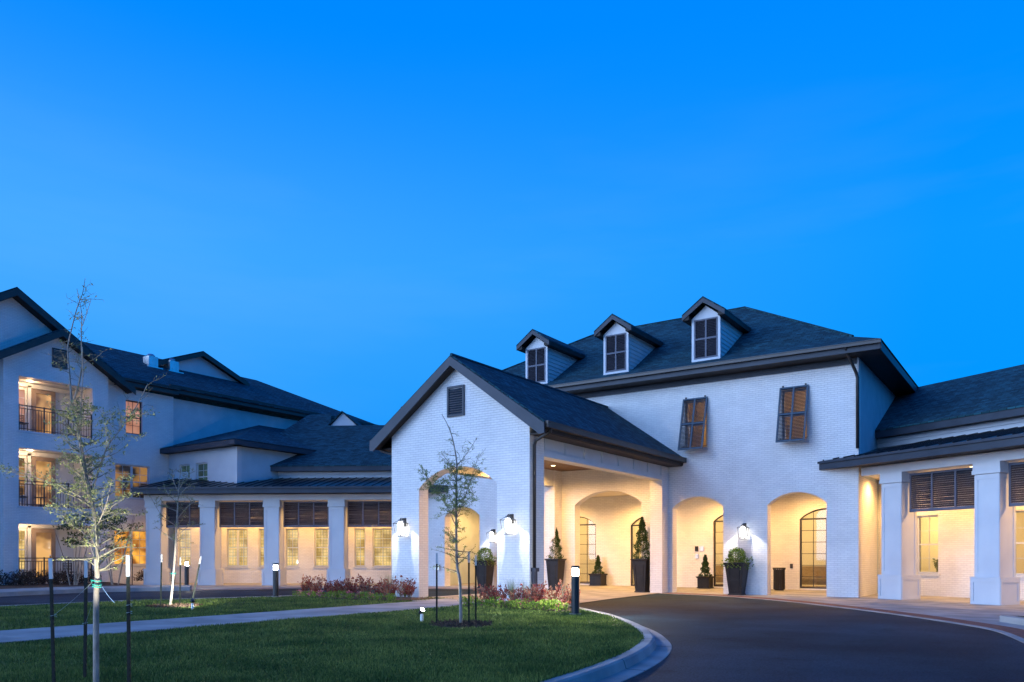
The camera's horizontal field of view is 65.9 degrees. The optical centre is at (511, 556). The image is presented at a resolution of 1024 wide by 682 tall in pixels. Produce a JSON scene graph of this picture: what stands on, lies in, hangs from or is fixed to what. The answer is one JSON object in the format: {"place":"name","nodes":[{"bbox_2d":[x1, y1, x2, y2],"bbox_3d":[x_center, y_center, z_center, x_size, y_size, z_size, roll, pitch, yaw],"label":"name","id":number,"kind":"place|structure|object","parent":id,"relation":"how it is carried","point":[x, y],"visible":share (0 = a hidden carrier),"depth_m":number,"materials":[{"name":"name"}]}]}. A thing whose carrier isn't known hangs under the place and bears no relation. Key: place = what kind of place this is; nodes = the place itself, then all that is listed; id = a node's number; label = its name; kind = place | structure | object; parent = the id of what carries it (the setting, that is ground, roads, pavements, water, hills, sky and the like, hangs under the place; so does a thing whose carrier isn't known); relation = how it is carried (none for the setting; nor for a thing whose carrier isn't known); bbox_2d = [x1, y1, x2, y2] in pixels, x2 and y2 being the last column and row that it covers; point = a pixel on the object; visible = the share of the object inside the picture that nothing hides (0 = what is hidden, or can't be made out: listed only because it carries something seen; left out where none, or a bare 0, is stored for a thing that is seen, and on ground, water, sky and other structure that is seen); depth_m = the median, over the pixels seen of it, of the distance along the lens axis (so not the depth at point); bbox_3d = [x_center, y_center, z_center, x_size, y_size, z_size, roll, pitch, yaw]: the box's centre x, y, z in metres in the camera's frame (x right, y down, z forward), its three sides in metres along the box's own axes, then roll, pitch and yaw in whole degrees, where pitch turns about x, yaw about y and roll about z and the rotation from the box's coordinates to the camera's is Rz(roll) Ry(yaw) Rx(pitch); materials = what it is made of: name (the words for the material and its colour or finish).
{"place":"outdoors","nodes":[
{"label":"outdoors","id":0,"kind":"place"},
{"bbox_2d":[0,582,133,588],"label":"planting bed","id":1,"kind":"object","parent":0,"point":[14,586],"visible":0.42,"depth_m":32.14,"materials":[{"name":"brown soil"}]},
{"bbox_2d":[0,569,11,584],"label":"dark shrub","id":2,"kind":"object","parent":1,"relation":"on","point":[2,578],"visible":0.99,"depth_m":32.10,"materials":[{"name":"green plant"}]},
{"bbox_2d":[4,570,27,584],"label":"dark shrub","id":3,"kind":"object","parent":1,"relation":"on","point":[10,579],"visible":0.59,"depth_m":32.44,"materials":[{"name":"green plant"}]},
{"bbox_2d":[9,569,37,585],"bbox_3d":[-19.895,0.823,32.191,0.990,0.738,0.976,0,0,9],"label":"dark shrub","id":4,"kind":"object","parent":1,"relation":"on","point":[26,578],"visible":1,"depth_m":32.12,"materials":[{"name":"green plant"}]},
{"bbox_2d":[22,568,43,584],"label":"dark shrub","id":5,"kind":"object","parent":1,"relation":"on","point":[37,577],"visible":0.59,"depth_m":33.06,"materials":[{"name":"green plant"}]},
{"bbox_2d":[37,570,59,583],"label":"dark shrub","id":6,"kind":"object","parent":1,"relation":"on","point":[44,578],"visible":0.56,"depth_m":33.47,"materials":[{"name":"green plant"}]},
{"bbox_2d":[53,571,71,584],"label":"dark shrub","id":7,"kind":"object","parent":1,"relation":"on","point":[61,578],"visible":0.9,"depth_m":33.27,"materials":[{"name":"green plant"}]},
{"bbox_2d":[52,513,98,584],"bbox_3d":[-17.874,-0.317,32.509,1.962,3.045,1.757,0,0,34],"label":"tree","id":8,"kind":"object","parent":1,"relation":"on","point":[73,541],"visible":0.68,"depth_m":32.35,"materials":[{"name":"green plant"}]},
{"bbox_2d":[90,509,143,584],"bbox_3d":[-16.599,-0.418,33.085,1.929,3.247,1.789,0,0,19],"label":"tree","id":9,"kind":"object","parent":1,"relation":"on","point":[102,527],"visible":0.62,"depth_m":33.05,"materials":[{"name":"green plant"}]},
{"bbox_2d":[0,585,190,596],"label":"sidewalk","id":10,"kind":"structure","parent":0,"point":[40,591],"depth_m":29.14,"materials":[{"name":"concrete"}]},
{"bbox_2d":[184,561,188,584],"bbox_3d":[-13.327,0.666,32.392,0.260,1.017,0.260,0,0,34],"label":"bollard light","id":11,"kind":"object","parent":10,"relation":"on","point":[186,574],"visible":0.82,"depth_m":32.33,"materials":[{"name":"black paint"}]},
{"bbox_2d":[0,598,507,642],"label":"path","id":12,"kind":"structure","parent":0,"point":[21,635],"depth_m":14.72,"materials":[{"name":"concrete"}]},
{"bbox_2d":[170,583,473,589],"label":"pavement","id":13,"kind":"structure","parent":0,"point":[245,585],"depth_m":34.56,"materials":[{"name":"concrete"}]},
{"bbox_2d":[143,501,170,584],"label":"column","id":14,"kind":"structure","parent":13,"relation":"on","point":[156,543],"depth_m":36.30,"materials":[{"name":"white paint"}]},
{"bbox_2d":[197,500,223,584],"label":"column","id":15,"kind":"structure","parent":13,"relation":"on","point":[211,571],"depth_m":36.11,"materials":[{"name":"white paint"}]},
{"bbox_2d":[261,500,286,584],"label":"column","id":16,"kind":"structure","parent":13,"relation":"on","point":[274,540],"depth_m":35.89,"materials":[{"name":"white paint"}]},
{"bbox_2d":[131,411,448,583],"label":"wing","id":17,"kind":"structure","parent":13,"relation":"on","point":[343,462],"depth_m":38.54,"materials":[{"name":"white paint"}]},
{"bbox_2d":[177,529,191,567],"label":"window","id":18,"kind":"structure","parent":17,"relation":"in","point":[184,548],"depth_m":39.30,"materials":[{"name":"glass"}]},
{"bbox_2d":[225,529,248,567],"bbox_3d":[-13.545,-0.412,39.045,1.164,1.929,0.185,0,0,4],"label":"window","id":19,"kind":"structure","parent":17,"relation":"in","point":[237,539],"depth_m":39.10,"materials":[{"name":"glass"}]},
{"bbox_2d":[160,425,317,494],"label":"connecting block","id":20,"kind":"structure","parent":17,"relation":"attached to","point":[239,461],"depth_m":38.11,"materials":[{"name":"white paint"}]},
{"bbox_2d":[197,462,206,479],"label":"window","id":21,"kind":"structure","parent":20,"relation":"in","point":[201,467],"depth_m":38.50,"materials":[{"name":"glass"}]},
{"bbox_2d":[257,529,263,567],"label":"window","id":22,"kind":"structure","parent":17,"relation":"in","point":[261,531],"depth_m":39.01,"materials":[{"name":"clear glass"}]},
{"bbox_2d":[285,529,298,567],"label":"window","id":23,"kind":"structure","parent":17,"relation":"in","point":[291,534],"depth_m":38.91,"materials":[{"name":"glass"}]},
{"bbox_2d":[313,529,328,567],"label":"window","id":24,"kind":"structure","parent":17,"relation":"in","point":[321,535],"depth_m":38.80,"materials":[{"name":"clear glass"}]},
{"bbox_2d":[353,529,365,567],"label":"window","id":25,"kind":"structure","parent":17,"relation":"in","point":[359,533],"depth_m":38.66,"materials":[{"name":"yellow glass"}]},
{"bbox_2d":[372,528,391,567],"bbox_3d":[-6.304,-0.412,38.514,1.044,1.929,0.185,0,0,4],"label":"window","id":26,"kind":"structure","parent":17,"relation":"in","point":[382,537],"depth_m":38.57,"materials":[{"name":"glass"}]},
{"bbox_2d":[326,500,349,585],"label":"column","id":27,"kind":"structure","parent":13,"relation":"on","point":[338,549],"depth_m":35.66,"materials":[{"name":"white paint"}]},
{"bbox_2d":[473,547,496,587],"bbox_3d":[-1.095,0.446,32.767,1.054,1.707,1.011,0,0,34],"label":"potted plant","id":28,"kind":"object","parent":13,"relation":"on","point":[485,568],"visible":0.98,"depth_m":32.55,"materials":[{"name":"green plant"}]},
{"bbox_2d":[0,595,644,681],"bbox_3d":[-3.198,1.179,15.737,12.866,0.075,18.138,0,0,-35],"label":"grass","id":29,"kind":"structure","parent":0,"point":[287,650],"depth_m":10.55,"materials":[{"name":"green plant"}]},
{"bbox_2d":[48,558,55,681],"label":"tree stake","id":30,"kind":"object","parent":29,"relation":"on","point":[50,562],"visible":1,"depth_m":7.20,"materials":[{"name":"black metal"}]},
{"bbox_2d":[0,281,169,681],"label":"young tree","id":31,"kind":"object","parent":29,"relation":"on","point":[94,517],"visible":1,"depth_m":6.98,"materials":[{"name":"green plant"}]},
{"bbox_2d":[51,580,131,624],"bbox_3d":[-3.895,0.430,7.195,1.100,0.464,0.430,0,0,43],"label":"tree tie","id":32,"kind":"object","parent":31,"relation":"attached to","point":[100,585],"visible":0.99,"depth_m":6.99,"materials":[{"name":"teal fabric"}]},
{"bbox_2d":[83,560,87,676],"bbox_3d":[-4.154,0.640,7.705,0.046,1.251,0.031,0,0,0],"label":"tree stake","id":33,"kind":"object","parent":29,"relation":"on","point":[85,619],"visible":0.97,"depth_m":7.70,"materials":[{"name":"black metal"}]},
{"bbox_2d":[126,555,130,681],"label":"tree stake","id":34,"kind":"object","parent":29,"relation":"on","point":[128,620],"visible":1,"depth_m":7.00,"materials":[{"name":"black metal"}]},
{"bbox_2d":[160,554,161,604],"bbox_3d":[-8.471,0.605,19.095,0.062,1.320,0.033,0,0,8],"label":"tree stake","id":35,"kind":"object","parent":29,"relation":"on","point":[161,581],"visible":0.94,"depth_m":19.09,"materials":[{"name":"black metal"}]},
{"bbox_2d":[145,602,202,607],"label":"mulch","id":36,"kind":"object","parent":29,"relation":"on","point":[176,605],"visible":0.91,"depth_m":18.90,"materials":[{"name":"brown plant"}]},
{"bbox_2d":[147,466,203,604],"bbox_3d":[-8.094,-0.513,19.111,1.284,3.471,0.952,0,0,10],"label":"young tree","id":37,"kind":"object","parent":36,"relation":"on","point":[175,544],"visible":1,"depth_m":19.08,"materials":[{"name":"grey plant"}]},
{"bbox_2d":[179,557,180,603],"bbox_3d":[-8.269,0.640,19.708,0.057,1.250,0.036,0,0,34],"label":"tree stake","id":38,"kind":"object","parent":29,"relation":"on","point":[180,584],"visible":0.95,"depth_m":19.70,"materials":[{"name":"black metal"}]},
{"bbox_2d":[271,563,279,596],"bbox_3d":[-7.105,0.702,23.775,0.260,1.017,0.260,0,0,34],"label":"bollard light","id":39,"kind":"object","parent":29,"relation":"on","point":[275,582],"visible":0.96,"depth_m":23.70,"materials":[{"name":"black paint"}]},
{"bbox_2d":[303,595,440,599],"bbox_3d":[-4.318,1.200,23.277,4.450,0.001,2.050,0,0,34],"label":"planting bed","id":40,"kind":"object","parent":29,"relation":"on","point":[397,598],"visible":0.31,"depth_m":22.71,"materials":[{"name":"brown soil"}]},
{"bbox_2d":[357,573,374,595],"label":"red shrub","id":41,"kind":"object","parent":40,"relation":"on","point":[369,582],"visible":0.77,"depth_m":23.18,"materials":[{"name":"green plant"}]},
{"bbox_2d":[379,576,396,598],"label":"red shrub","id":42,"kind":"object","parent":40,"relation":"on","point":[390,588],"visible":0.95,"depth_m":21.97,"materials":[{"name":"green plant"}]},
{"bbox_2d":[403,580,415,599],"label":"red shrub","id":43,"kind":"object","parent":40,"relation":"on","point":[407,589],"visible":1,"depth_m":22.03,"materials":[{"name":"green plant"}]},
{"bbox_2d":[436,553,437,622],"bbox_3d":[-1.347,0.600,14.160,0.034,1.330,0.032,0,0,0],"label":"tree stake","id":44,"kind":"object","parent":29,"relation":"on","point":[436,587],"visible":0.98,"depth_m":14.15,"materials":[{"name":"black metal"}]},
{"bbox_2d":[414,415,485,622],"bbox_3d":[-1.068,-0.661,14.015,1.362,3.776,0.870,0,0,-12],"label":"young tree","id":45,"kind":"object","parent":29,"relation":"on","point":[455,505],"visible":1,"depth_m":13.98,"materials":[{"name":"green plant"}]},
{"bbox_2d":[429,619,492,627],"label":"mulch","id":46,"kind":"object","parent":29,"relation":"on","point":[451,623],"visible":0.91,"depth_m":13.79,"materials":[{"name":"brown soil"}]},
{"bbox_2d":[468,552,469,622],"bbox_3d":[-0.763,0.590,14.005,0.034,1.350,0.032,0,0,0],"label":"tree stake","id":47,"kind":"object","parent":29,"relation":"on","point":[469,587],"visible":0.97,"depth_m":14.00,"materials":[{"name":"black metal"}]},
{"bbox_2d":[475,555,476,618],"bbox_3d":[-0.678,0.620,14.806,0.034,1.290,0.032,0,0,0],"label":"tree stake","id":48,"kind":"object","parent":29,"relation":"on","point":[475,587],"visible":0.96,"depth_m":14.80,"materials":[{"name":"black metal"}]},
{"bbox_2d":[463,602,570,611],"bbox_3d":[0.675,1.200,19.309,3.330,0.001,3.000,0,0,34],"label":"planting bed","id":49,"kind":"object","parent":29,"relation":"on","point":[568,609],"visible":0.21,"depth_m":18.68,"materials":[{"name":"green plant"}]},
{"bbox_2d":[482,583,495,604],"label":"red shrub","id":50,"kind":"object","parent":49,"relation":"on","point":[489,593],"visible":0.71,"depth_m":19.16,"materials":[{"name":"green plant"}]},
{"bbox_2d":[518,583,535,607],"bbox_3d":[0.366,0.907,18.513,0.478,0.590,0.341,0,0,-4],"label":"red shrub","id":51,"kind":"object","parent":49,"relation":"on","point":[522,591],"visible":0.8,"depth_m":18.45,"materials":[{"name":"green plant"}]},
{"bbox_2d":[524,583,539,604],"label":"red shrub","id":52,"kind":"object","parent":49,"relation":"on","point":[532,593],"visible":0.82,"depth_m":18.43,"materials":[{"name":"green plant"}]},
{"bbox_2d":[533,583,546,601],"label":"red shrub","id":53,"kind":"object","parent":49,"relation":"on","point":[539,598],"visible":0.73,"depth_m":18.31,"materials":[{"name":"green plant"}]},
{"bbox_2d":[547,600,561,610],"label":"bedding plant","id":54,"kind":"object","parent":49,"relation":"on","point":[555,603],"visible":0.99,"depth_m":17.45,"materials":[{"name":"green plant"}]},
{"bbox_2d":[555,587,568,602],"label":"red shrub","id":55,"kind":"object","parent":49,"relation":"on","point":[563,598],"visible":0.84,"depth_m":17.90,"materials":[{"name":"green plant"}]},
{"bbox_2d":[558,579,570,603],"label":"red shrub","id":56,"kind":"object","parent":49,"relation":"on","point":[562,585],"visible":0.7,"depth_m":18.35,"materials":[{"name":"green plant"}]},
{"bbox_2d":[569,566,580,614],"bbox_3d":[1.329,0.697,16.580,0.260,1.017,0.260,0,0,34],"label":"bollard light","id":57,"kind":"object","parent":29,"relation":"on","point":[575,593],"visible":0.93,"depth_m":16.51,"materials":[{"name":"black paint"}]},
{"bbox_2d":[503,574,518,600],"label":"ornamental grass","id":58,"kind":"object","parent":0,"point":[511,587],"depth_m":20.47,"materials":[{"name":"white plant"}]},
{"bbox_2d":[0,588,1023,681],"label":"road","id":59,"kind":"structure","parent":0,"point":[720,639],"depth_m":12.46,"materials":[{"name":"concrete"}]},
{"bbox_2d":[1,595,369,605],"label":"kerb","id":60,"kind":"structure","parent":59,"relation":"on","point":[149,599],"depth_m":22.06,"materials":[{"name":"concrete"}]},
{"bbox_2d":[195,588,458,590],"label":"kerb","id":61,"kind":"structure","parent":59,"relation":"on","point":[305,588],"depth_m":32.47,"materials":[{"name":"concrete"}]},
{"bbox_2d":[540,602,671,681],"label":"kerb","id":62,"kind":"structure","parent":59,"relation":"on","point":[648,652],"depth_m":9.36,"materials":[{"name":"concrete"}]},
{"bbox_2d":[662,593,1023,642],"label":"kerb","id":63,"kind":"structure","parent":59,"relation":"on","point":[1016,637],"depth_m":17.07,"materials":[{"name":"concrete"}]},
{"bbox_2d":[673,593,1023,637],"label":"paver strip","id":64,"kind":"object","parent":59,"relation":"on","point":[1016,631],"visible":0.99,"depth_m":17.24,"materials":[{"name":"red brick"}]},
{"bbox_2d":[999,615,1023,625],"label":"kerb","id":65,"kind":"structure","parent":59,"relation":"on","point":[1012,619],"depth_m":15.40,"materials":[{"name":"concrete"}]},
{"bbox_2d":[0,0,1023,424],"label":"sky","id":66,"kind":"structure","parent":0,"point":[328,202],"materials":[{"name":"blue"}]},
{"bbox_2d":[433,590,656,604],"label":"driveway slab","id":67,"kind":"structure","parent":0,"point":[590,595],"depth_m":26.49,"materials":[{"name":"concrete"}]},
{"bbox_2d":[546,528,564,589],"bbox_3d":[1.720,0.057,31.034,0.668,2.486,0.680,0,0,34],"label":"potted plant","id":68,"kind":"object","parent":67,"relation":"on","point":[555,571],"visible":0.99,"depth_m":30.88,"materials":[{"name":"green plant"}]},
{"bbox_2d":[630,516,649,591],"bbox_3d":[4.786,-0.095,29.037,0.892,2.789,0.846,0,0,34],"label":"potted plant","id":69,"kind":"object","parent":67,"relation":"on","point":[641,568],"visible":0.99,"depth_m":28.88,"materials":[{"name":"green plant"}]},
{"bbox_2d":[450,583,826,596],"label":"loggia floor","id":70,"kind":"structure","parent":0,"point":[790,592],"depth_m":29.70,"materials":[{"name":"concrete"}]},
{"bbox_2d":[589,555,607,585],"bbox_3d":[3.682,0.572,33.830,0.630,1.317,0.630,0,0,34],"label":"potted plant","id":71,"kind":"object","parent":70,"relation":"on","point":[598,579],"visible":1,"depth_m":33.69,"materials":[{"name":"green plant"}]},
{"bbox_2d":[696,554,714,588],"bbox_3d":[7.553,0.562,30.897,0.570,1.336,0.570,0,0,34],"label":"potted plant","id":72,"kind":"object","parent":70,"relation":"on","point":[705,580],"visible":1,"depth_m":30.79,"materials":[{"name":"green plant"}]},
{"bbox_2d":[772,567,785,589],"bbox_3d":[9.851,0.818,29.154,0.480,0.835,0.480,0,0,34],"label":"litter bin","id":73,"kind":"object","parent":70,"relation":"on","point":[779,578],"visible":1,"depth_m":29.00,"materials":[{"name":"brown metal"}]},
{"bbox_2d":[716,565,722,581],"bbox_3d":[9.174,0.805,34.100,1.600,0.850,0.820,0,0,34],"label":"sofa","id":74,"kind":"object","parent":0,"point":[719,570],"visible":0.01,"depth_m":34.39,"materials":[{"name":"fabric"}]},
{"bbox_2d":[693,593,1023,629],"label":"pavement","id":75,"kind":"structure","parent":0,"point":[960,608],"depth_m":20.68,"materials":[{"name":"concrete"}]},
{"bbox_2d":[720,547,754,594],"bbox_3d":[7.697,0.475,27.028,1.083,1.650,1.063,0,0,-5],"label":"potted plant","id":76,"kind":"object","parent":75,"relation":"on","point":[736,569],"visible":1,"depth_m":26.83,"materials":[{"name":"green plant"}]},
{"bbox_2d":[877,472,920,599],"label":"column","id":77,"kind":"structure","parent":75,"relation":"on","point":[898,539],"depth_m":24.11,"materials":[{"name":"white paint"}]},
{"bbox_2d":[817,364,1023,600],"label":"wing","id":78,"kind":"structure","parent":75,"relation":"on","point":[939,439],"depth_m":25.12,"materials":[{"name":"white paint"}]},
{"bbox_2d":[917,515,938,575],"bbox_3d":[13.875,-0.372,26.369,0.185,2.009,0.914,0,0,-26],"label":"window","id":79,"kind":"structure","parent":78,"relation":"in","point":[919,573],"depth_m":26.45,"materials":[{"name":"white paint"}]},
{"bbox_2d":[1016,511,1023,577],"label":"window","id":80,"kind":"structure","parent":78,"relation":"in","point":[1017,574],"depth_m":23.65,"materials":[{"name":"white paint"}]},
{"bbox_2d":[969,461,1020,604],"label":"column","id":81,"kind":"structure","parent":75,"relation":"on","point":[994,580],"depth_m":21.41,"materials":[{"name":"white paint"}]},
{"label":"ground","id":82,"kind":"structure","parent":0,"visible":0},
{"bbox_2d":[0,287,376,584],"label":"three storey house","id":83,"kind":"structure","parent":82,"relation":"on","point":[205,395],"depth_m":36.61,"materials":[{"name":"white paint"}]},
{"bbox_2d":[19,388,25,422],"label":"window","id":84,"kind":"structure","parent":83,"relation":"in","point":[22,392],"depth_m":35.25,"materials":[{"name":"glass"}]},
{"bbox_2d":[19,456,25,495],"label":"window","id":85,"kind":"structure","parent":83,"relation":"in","point":[21,462],"depth_m":35.25,"materials":[{"name":"beige glass"}]},
{"bbox_2d":[19,529,25,569],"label":"window","id":86,"kind":"structure","parent":83,"relation":"in","point":[22,532],"depth_m":35.25,"materials":[{"name":"glass"}]},
{"bbox_2d":[31,388,55,433],"bbox_3d":[-21.302,-6.475,35.950,0.070,2.170,1.020,0,0,34],"label":"door","id":87,"kind":"structure","parent":83,"relation":"in","point":[38,398],"depth_m":35.92,"materials":[{"name":"beige paint"}]},
{"bbox_2d":[31,456,55,506],"bbox_3d":[-21.302,-3.340,35.950,0.070,2.340,1.020,0,0,34],"label":"door","id":88,"kind":"structure","parent":83,"relation":"in","point":[38,463],"depth_m":35.88,"materials":[{"name":"beige paint"}]},
{"bbox_2d":[31,528,55,581],"bbox_3d":[-21.302,-0.075,35.950,0.070,2.410,1.020,0,0,34],"label":"door","id":89,"kind":"structure","parent":83,"relation":"in","point":[43,541],"depth_m":35.92,"materials":[{"name":"beige paint"}]},
{"bbox_2d":[113,530,145,566],"bbox_3d":[-18.445,-0.407,38.343,0.205,1.759,1.884,0,0,34],"label":"window","id":90,"kind":"structure","parent":83,"relation":"in","point":[139,554],"depth_m":38.54,"materials":[{"name":"orange glass"}]},
{"bbox_2d":[114,464,148,499],"bbox_3d":[-18.434,-3.597,38.359,0.205,1.679,1.844,0,0,34],"label":"window","id":91,"kind":"structure","parent":83,"relation":"in","point":[141,473],"depth_m":38.35,"materials":[{"name":"yellow glass"}]},
{"bbox_2d":[125,400,143,436],"bbox_3d":[-18.397,-6.717,38.413,0.205,1.699,0.934,0,0,34],"label":"window","id":92,"kind":"structure","parent":83,"relation":"in","point":[133,429],"depth_m":38.51,"materials":[{"name":"glass"}]},
{"bbox_2d":[143,354,162,368],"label":"roof vent","id":93,"kind":"object","parent":83,"relation":"on","point":[150,360],"visible":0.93,"depth_m":42.32,"materials":[{"name":"metal"}]},
{"bbox_2d":[164,358,183,373],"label":"roof vent","id":94,"kind":"object","parent":83,"relation":"on","point":[172,365],"visible":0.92,"depth_m":43.33,"materials":[{"name":"metal"}]},
{"bbox_2d":[369,353,686,599],"bbox_3d":[0.943,-2.106,26.260,6.410,7.312,9.598,0,0,34],"label":"porte cochere","id":95,"kind":"object","parent":82,"relation":"on","point":[526,433],"visible":0.92,"depth_m":23.06,"materials":[{"name":"white brick"}]},
{"bbox_2d":[393,518,407,536],"bbox_3d":[-3.302,-0.881,23.482,0.336,0.562,0.367,0,0,34],"label":"wall lantern","id":96,"kind":"object","parent":95,"relation":"attached to","point":[400,526],"depth_m":23.43,"materials":[{"name":"white glass"}]},
{"bbox_2d":[500,514,515,534],"bbox_3d":[-0.101,-0.881,21.307,0.336,0.562,0.367,0,0,34],"label":"wall lantern","id":97,"kind":"object","parent":95,"relation":"attached to","point":[508,521],"depth_m":21.25,"materials":[{"name":"white glass"}]},
{"bbox_2d":[428,296,917,597],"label":"entrance building","id":98,"kind":"structure","parent":82,"relation":"on","point":[753,416],"depth_m":28.25,"materials":[{"name":"white paint"}]},
{"bbox_2d":[580,517,595,583],"bbox_3d":[2.898,-0.299,34.847,1.892,2.951,0.080,0,0,34],"label":"door frame","id":99,"kind":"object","parent":98,"relation":"in","point":[587,524],"depth_m":34.58,"materials":[{"name":"brown metal"}]},
{"bbox_2d":[631,518,639,585],"bbox_3d":[5.817,-0.254,32.827,1.892,2.981,0.080,0,0,34],"label":"door","id":100,"kind":"structure","parent":98,"relation":"in","point":[632,525],"depth_m":33.31,"materials":[{"name":"brown metal"}]},
{"bbox_2d":[683,401,707,451],"bbox_3d":[6.603,-4.677,28.299,0.910,1.805,0.205,0,0,34],"label":"window","id":101,"kind":"structure","parent":98,"relation":"in","point":[704,448],"depth_m":28.23,"materials":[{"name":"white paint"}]},
{"bbox_2d":[714,515,722,586],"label":"window","id":102,"kind":"structure","parent":98,"relation":"in","point":[715,521],"depth_m":31.31,"materials":[{"name":"brown metal"}]},
{"bbox_2d":[737,523,748,536],"bbox_3d":[7.922,-0.881,27.099,0.336,0.562,0.367,0,0,34],"label":"wall lantern","id":103,"kind":"object","parent":98,"relation":"attached to","point":[743,527],"depth_m":27.04,"materials":[{"name":"white glass"}]},
{"bbox_2d":[780,389,808,443],"bbox_3d":[9.440,-4.677,26.371,0.930,1.805,0.205,0,0,34],"label":"window","id":104,"kind":"structure","parent":98,"relation":"in","point":[805,440],"depth_m":26.36,"materials":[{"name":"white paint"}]},
{"bbox_2d":[800,508,826,588],"bbox_3d":[11.541,-0.299,28.973,1.892,2.951,0.080,0,0,34],"label":"door","id":105,"kind":"structure","parent":98,"relation":"in","point":[802,518],"depth_m":29.23,"materials":[{"name":"brown metal"}]},
{"bbox_2d":[802,566,825,584],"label":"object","id":106,"kind":"object","parent":98,"relation":"on","point":[819,575],"visible":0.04,"depth_m":31.39,"materials":[{"name":"fabric"}]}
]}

